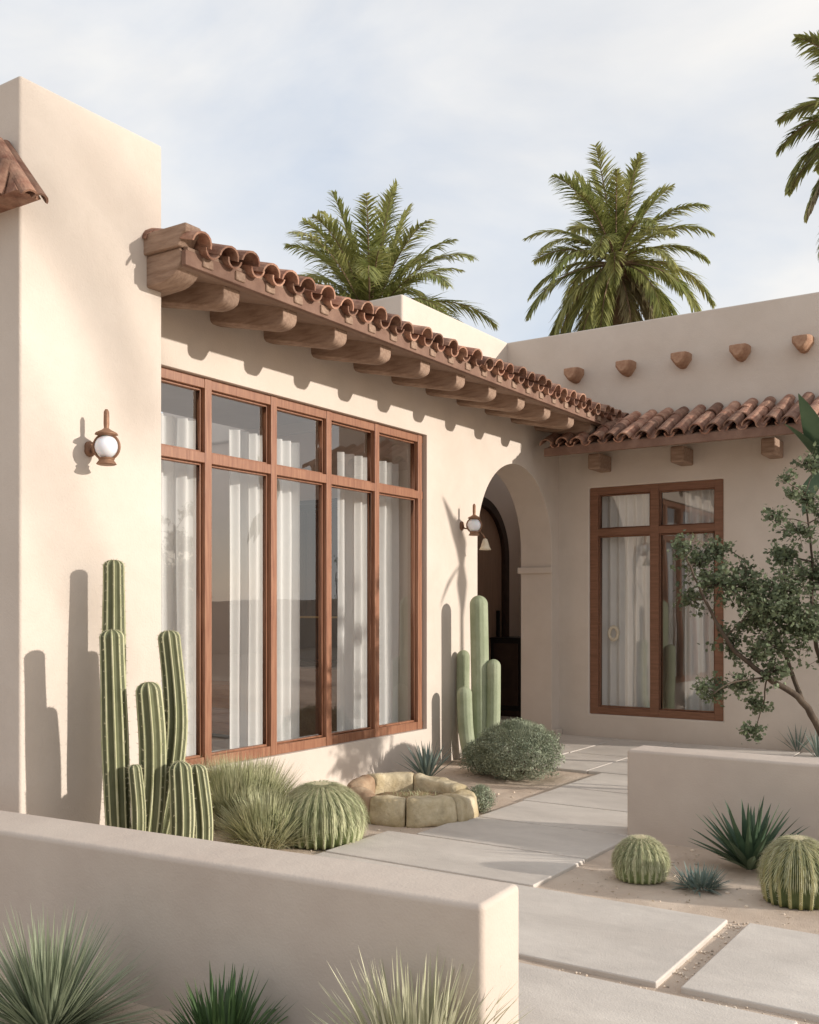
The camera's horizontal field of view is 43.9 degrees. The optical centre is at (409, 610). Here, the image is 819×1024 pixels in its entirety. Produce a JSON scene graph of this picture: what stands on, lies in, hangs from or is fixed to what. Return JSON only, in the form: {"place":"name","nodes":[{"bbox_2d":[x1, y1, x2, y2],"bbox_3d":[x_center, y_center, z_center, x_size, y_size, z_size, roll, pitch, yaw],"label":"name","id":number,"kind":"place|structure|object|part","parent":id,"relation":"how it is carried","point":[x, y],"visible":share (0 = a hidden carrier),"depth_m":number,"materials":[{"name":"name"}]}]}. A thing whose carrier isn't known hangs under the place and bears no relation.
{"place":"outdoors","nodes":[
{"label":"outdoors","id":0,"kind":"place"},
{"bbox_2d":[299,666,336,736],"bbox_3d":[-1.066,1.030,11.045,1.200,0.840,0.560,0,0,34],"label":"chest","id":1,"kind":"object","parent":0,"point":[308,711],"visible":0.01,"depth_m":10.72,"materials":[{"name":"brown wood"}]},
{"bbox_2d":[300,498,337,666],"bbox_3d":[-1.039,-0.290,11.129,1.058,1.790,0.390,0,0,34],"label":"display cabinet","id":2,"kind":"object","parent":1,"relation":"on","point":[309,535],"visible":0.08,"depth_m":11.26,"materials":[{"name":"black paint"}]},
{"bbox_2d":[0,753,818,1023],"bbox_3d":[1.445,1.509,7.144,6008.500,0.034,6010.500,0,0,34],"label":"ground","id":3,"kind":"structure","parent":0,"point":[722,905],"depth_m":5.45,"materials":[{"name":"beige gravel"}]},
{"bbox_2d":[0,898,170,1023],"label":"yucca","id":4,"kind":"object","parent":3,"relation":"on","point":[51,992],"visible":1,"depth_m":3.53,"materials":[{"name":"green plant"}]},
{"bbox_2d":[97,559,215,840],"bbox_3d":[-1.409,0.607,5.647,0.667,1.813,0.541,0,0,-8],"label":"columnar cactus","id":5,"kind":"object","parent":3,"relation":"on","point":[163,786],"visible":0.86,"depth_m":5.47,"materials":[{"name":"green plant"}]},
{"bbox_2d":[146,960,294,1023],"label":"agave","id":6,"kind":"object","parent":3,"relation":"on","point":[229,1006],"visible":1,"depth_m":3.40,"materials":[{"name":"green plant"}]},
{"bbox_2d":[190,751,307,829],"bbox_3d":[-1.229,1.247,7.210,1.213,0.506,1.278,0,0,-28],"label":"grass tuft","id":7,"kind":"object","parent":3,"relation":"on","point":[227,781],"visible":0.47,"depth_m":6.99,"materials":[{"name":"green plant"}]},
{"bbox_2d":[0,810,518,1023],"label":"garden wall","id":8,"kind":"structure","parent":3,"relation":"on","point":[290,927],"depth_m":3.64,"materials":[{"name":"paint"}]},
{"bbox_2d":[213,785,326,849],"bbox_3d":[-0.916,1.307,6.488,0.937,0.386,0.914,0,0,34],"label":"grass tuft","id":9,"kind":"object","parent":3,"relation":"on","point":[262,823],"visible":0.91,"depth_m":6.33,"materials":[{"name":"green plant"}]},
{"bbox_2d":[278,779,370,849],"bbox_3d":[-0.570,1.306,6.641,0.676,0.390,0.676,0,0,34],"label":"barrel cactus","id":10,"kind":"object","parent":3,"relation":"on","point":[336,812],"visible":0.91,"depth_m":6.43,"materials":[{"name":"green plant"}]},
{"bbox_2d":[284,178,498,331],"bbox_3d":[-1.596,-6.330,33.863,8.556,15.672,8.290,0,0,34],"label":"palm tree","id":11,"kind":"object","parent":3,"relation":"on","point":[364,276],"visible":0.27,"depth_m":32.62,"materials":[{"name":"green plant"}]},
{"bbox_2d":[273,947,531,1023],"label":"grass tuft","id":12,"kind":"object","parent":3,"relation":"on","point":[430,1008],"visible":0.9,"depth_m":3.18,"materials":[{"name":"green plant"}]},
{"bbox_2d":[0,76,818,824],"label":"adobe house","id":13,"kind":"structure","parent":3,"relation":"on","point":[126,310],"depth_m":8.74,"materials":[{"name":"paint"}]},
{"bbox_2d":[84,409,120,465],"bbox_3d":[-1.774,-0.996,5.861,0.222,0.322,0.132,0,0,34],"label":"wall lantern","id":14,"kind":"object","parent":13,"relation":"attached to","point":[104,447],"depth_m":5.81,"materials":[{"name":"white glass"}]},
{"bbox_2d":[161,413,195,755],"bbox_3d":[-1.835,-0.025,7.354,0.069,2.810,0.780,0,0,34],"label":"curtain","id":15,"kind":"object","parent":13,"relation":"hanging from","point":[178,547],"visible":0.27,"depth_m":7.56,"materials":[{"name":"white fabric"}]},
{"bbox_2d":[212,680,229,734],"bbox_3d":[-2.300,1.120,11.898,1.200,0.560,0.505,0,0,34],"label":"sideboard","id":16,"kind":"object","parent":13,"relation":"in","point":[220,707],"visible":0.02,"depth_m":11.49,"materials":[{"name":"brown wood"}]},
{"bbox_2d":[229,429,262,748],"bbox_3d":[-1.298,-0.025,8.168,0.067,2.810,0.430,0,0,34],"label":"curtain","id":17,"kind":"object","parent":13,"relation":"hanging from","point":[246,598],"visible":0.73,"depth_m":8.13,"materials":[{"name":"white fabric"}]},
{"bbox_2d":[277,439,299,740],"bbox_3d":[-1.034,-0.025,8.569,0.066,2.810,0.310,0,0,34],"label":"curtain","id":18,"kind":"object","parent":13,"relation":"hanging from","point":[288,592],"visible":0.84,"depth_m":8.56,"materials":[{"name":"white fabric"}]},
{"bbox_2d":[161,367,422,766],"bbox_3d":[-1.033,-0.275,8.400,0.381,2.830,3.650,0,0,34],"label":"window","id":19,"kind":"structure","parent":13,"relation":"in","point":[203,457],"depth_m":8.22,"materials":[{"name":"brown wood"}]},
{"bbox_2d":[337,452,366,731],"bbox_3d":[-0.496,-0.025,9.376,0.070,2.810,0.530,0,0,34],"label":"curtain","id":20,"kind":"object","parent":13,"relation":"hanging from","point":[352,626],"visible":0.68,"depth_m":9.29,"materials":[{"name":"white fabric"}]},
{"bbox_2d":[379,461,398,724],"bbox_3d":[-0.152,-0.025,9.892,0.071,2.810,0.490,0,0,34],"label":"curtain","id":21,"kind":"object","parent":13,"relation":"hanging from","point":[388,593],"visible":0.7,"depth_m":9.82,"materials":[{"name":"white fabric"}]},
{"bbox_2d":[460,504,481,535],"bbox_3d":[0.618,-0.916,10.275,0.222,0.322,0.132,0,0,34],"label":"wall lantern","id":22,"kind":"object","parent":13,"relation":"attached to","point":[473,525],"depth_m":10.22,"materials":[{"name":"white glass"}]},
{"bbox_2d":[468,528,490,549],"bbox_3d":[0.708,-0.738,10.316,0.247,0.249,0.124,0,0,19],"label":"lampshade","id":23,"kind":"object","parent":22,"relation":"hanging from","point":[485,545],"visible":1,"depth_m":10.27,"materials":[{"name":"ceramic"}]},
{"bbox_2d":[477,497,508,659],"bbox_3d":[0.935,-0.050,13.786,0.100,3.000,1.600,0,0,34],"label":"front door","id":24,"kind":"structure","parent":13,"relation":"in","point":[493,564],"depth_m":14.16,"materials":[{"name":"brown wood"}]},
{"bbox_2d":[602,494,649,707],"bbox_3d":[2.532,-0.015,12.078,0.750,2.730,0.067,0,0,34],"label":"curtain","id":25,"kind":"object","parent":13,"relation":"hanging from","point":[626,612],"visible":0.64,"depth_m":12.05,"materials":[{"name":"white fabric"}]},
{"bbox_2d":[608,625,619,640],"bbox_3d":[2.422,0.270,12.066,0.154,0.194,0.044,0,0,34],"label":"wreath","id":26,"kind":"object","parent":25,"relation":"hanging from","point":[611,638],"visible":1,"depth_m":12.05,"materials":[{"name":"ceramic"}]},
{"bbox_2d":[590,479,722,720],"bbox_3d":[2.824,-0.115,11.659,1.588,2.678,0.100,0,0,34],"label":"window","id":27,"kind":"structure","parent":13,"relation":"in","point":[656,529],"depth_m":11.63,"materials":[{"name":"brown wood"}]},
{"bbox_2d":[685,490,713,710],"bbox_3d":[3.373,-0.015,11.520,0.530,2.730,0.067,0,0,34],"label":"curtain","id":28,"kind":"object","parent":13,"relation":"hanging from","point":[699,508],"visible":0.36,"depth_m":11.59,"materials":[{"name":"white fabric"}]},
{"bbox_2d":[347,772,478,827],"bbox_3d":[0.015,1.393,7.503,1.027,0.304,0.904,0,0,34],"label":"stone planter","id":29,"kind":"object","parent":3,"relation":"on","point":[406,799],"visible":0.82,"depth_m":7.18,"materials":[{"name":"stone"}]},
{"bbox_2d":[394,740,456,775],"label":"agave","id":30,"kind":"object","parent":3,"relation":"on","point":[426,764],"visible":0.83,"depth_m":9.00,"materials":[{"name":"green plant"}]},
{"bbox_2d":[456,595,500,761],"bbox_3d":[0.676,0.703,10.022,0.432,1.704,0.488,0,0,0],"label":"saguaro cactus","id":31,"kind":"object","parent":3,"relation":"on","point":[478,705],"visible":0.69,"depth_m":9.92,"materials":[{"name":"green plant"}]},
{"bbox_2d":[457,737,507,774],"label":"shrub","id":32,"kind":"object","parent":3,"relation":"on","point":[469,755],"visible":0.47,"depth_m":9.29,"materials":[{"name":"green plant"}]},
{"bbox_2d":[469,783,497,812],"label":"shrub","id":33,"kind":"object","parent":3,"relation":"on","point":[484,799],"visible":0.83,"depth_m":7.55,"materials":[{"name":"green plant"}]},
{"bbox_2d":[470,716,565,780],"bbox_3d":[0.973,1.226,9.092,0.872,0.561,0.858,0,0,34],"label":"shrub","id":34,"kind":"object","parent":3,"relation":"on","point":[516,767],"visible":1,"depth_m":8.92,"materials":[{"name":"green plant"}]},
{"bbox_2d":[523,141,716,335],"bbox_3d":[6.887,-6.844,33.850,6.504,16.699,6.557,0,0,34],"label":"palm tree","id":35,"kind":"object","parent":3,"relation":"on","point":[618,287],"visible":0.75,"depth_m":33.11,"materials":[{"name":"green plant"}]},
{"bbox_2d":[608,834,671,884],"bbox_3d":[1.294,1.376,5.702,0.361,0.249,0.358,0,0,34],"label":"barrel cactus","id":36,"kind":"object","parent":3,"relation":"on","point":[642,859],"visible":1,"depth_m":5.60,"materials":[{"name":"green plant"}]},
{"bbox_2d":[667,861,732,895],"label":"succulent","id":37,"kind":"object","parent":3,"relation":"on","point":[701,880],"visible":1,"depth_m":5.50,"materials":[{"name":"green plant"}]},
{"bbox_2d":[628,745,818,851],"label":"garden wall","id":38,"kind":"structure","parent":3,"relation":"on","point":[672,791],"depth_m":6.41,"materials":[{"name":"paint"}]},
{"bbox_2d":[667,441,818,743],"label":"tree","id":39,"kind":"object","parent":3,"relation":"on","point":[764,614],"visible":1,"depth_m":7.88,"materials":[{"name":"green plant"}]},
{"bbox_2d":[690,797,807,869],"bbox_3d":[1.968,1.289,5.886,0.782,0.422,0.713,0,0,34],"label":"agave","id":40,"kind":"object","parent":3,"relation":"on","point":[746,848],"visible":0.78,"depth_m":5.85,"materials":[{"name":"green plant"}]},
{"bbox_2d":[754,833,818,910],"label":"barrel cactus","id":41,"kind":"object","parent":3,"relation":"on","point":[788,869],"visible":1,"depth_m":5.14,"materials":[{"name":"green plant"}]},
{"bbox_2d":[775,725,810,750],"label":"agave","id":42,"kind":"object","parent":3,"relation":"on","point":[797,744],"visible":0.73,"depth_m":10.69,"materials":[{"name":"green plant"}]},
{"bbox_2d":[774,30,818,262],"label":"palm tree","id":43,"kind":"object","parent":3,"relation":"on","point":[809,158],"visible":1,"depth_m":20.32,"materials":[{"name":"green plant"}]},
{"bbox_2d":[785,393,818,515],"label":"broad leaf plant","id":44,"kind":"object","parent":3,"relation":"on","point":[808,437],"visible":0.74,"depth_m":9.28,"materials":[{"name":"green plant"}]},
{"bbox_2d":[794,730,818,756],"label":"agave","id":45,"kind":"object","parent":3,"relation":"on","point":[816,747],"visible":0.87,"depth_m":10.29,"materials":[{"name":"green plant"}]},
{"bbox_2d":[0,0,818,412],"label":"sky","id":46,"kind":"structure","parent":0,"point":[255,110],"materials":[{"name":"white"}]},
{"bbox_2d":[490,636,520,716],"bbox_3d":[1.652,0.912,14.060,0.950,1.085,0.590,0,0,34],"label":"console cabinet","id":47,"kind":"object","parent":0,"point":[506,652],"visible":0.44,"depth_m":13.91,"materials":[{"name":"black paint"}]},
{"bbox_3d":[1.500,0.875,13.822,0.800,0.850,0.015,0,0,34],"label":"door panel","id":48,"kind":"part","parent":47,"relation":"part of","materials":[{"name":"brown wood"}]},
{"bbox_2d":[316,735,818,1023],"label":"path","id":49,"kind":"structure","parent":0,"point":[527,846],"depth_m":4.75,"materials":[{"name":"grey concrete"}]}
]}

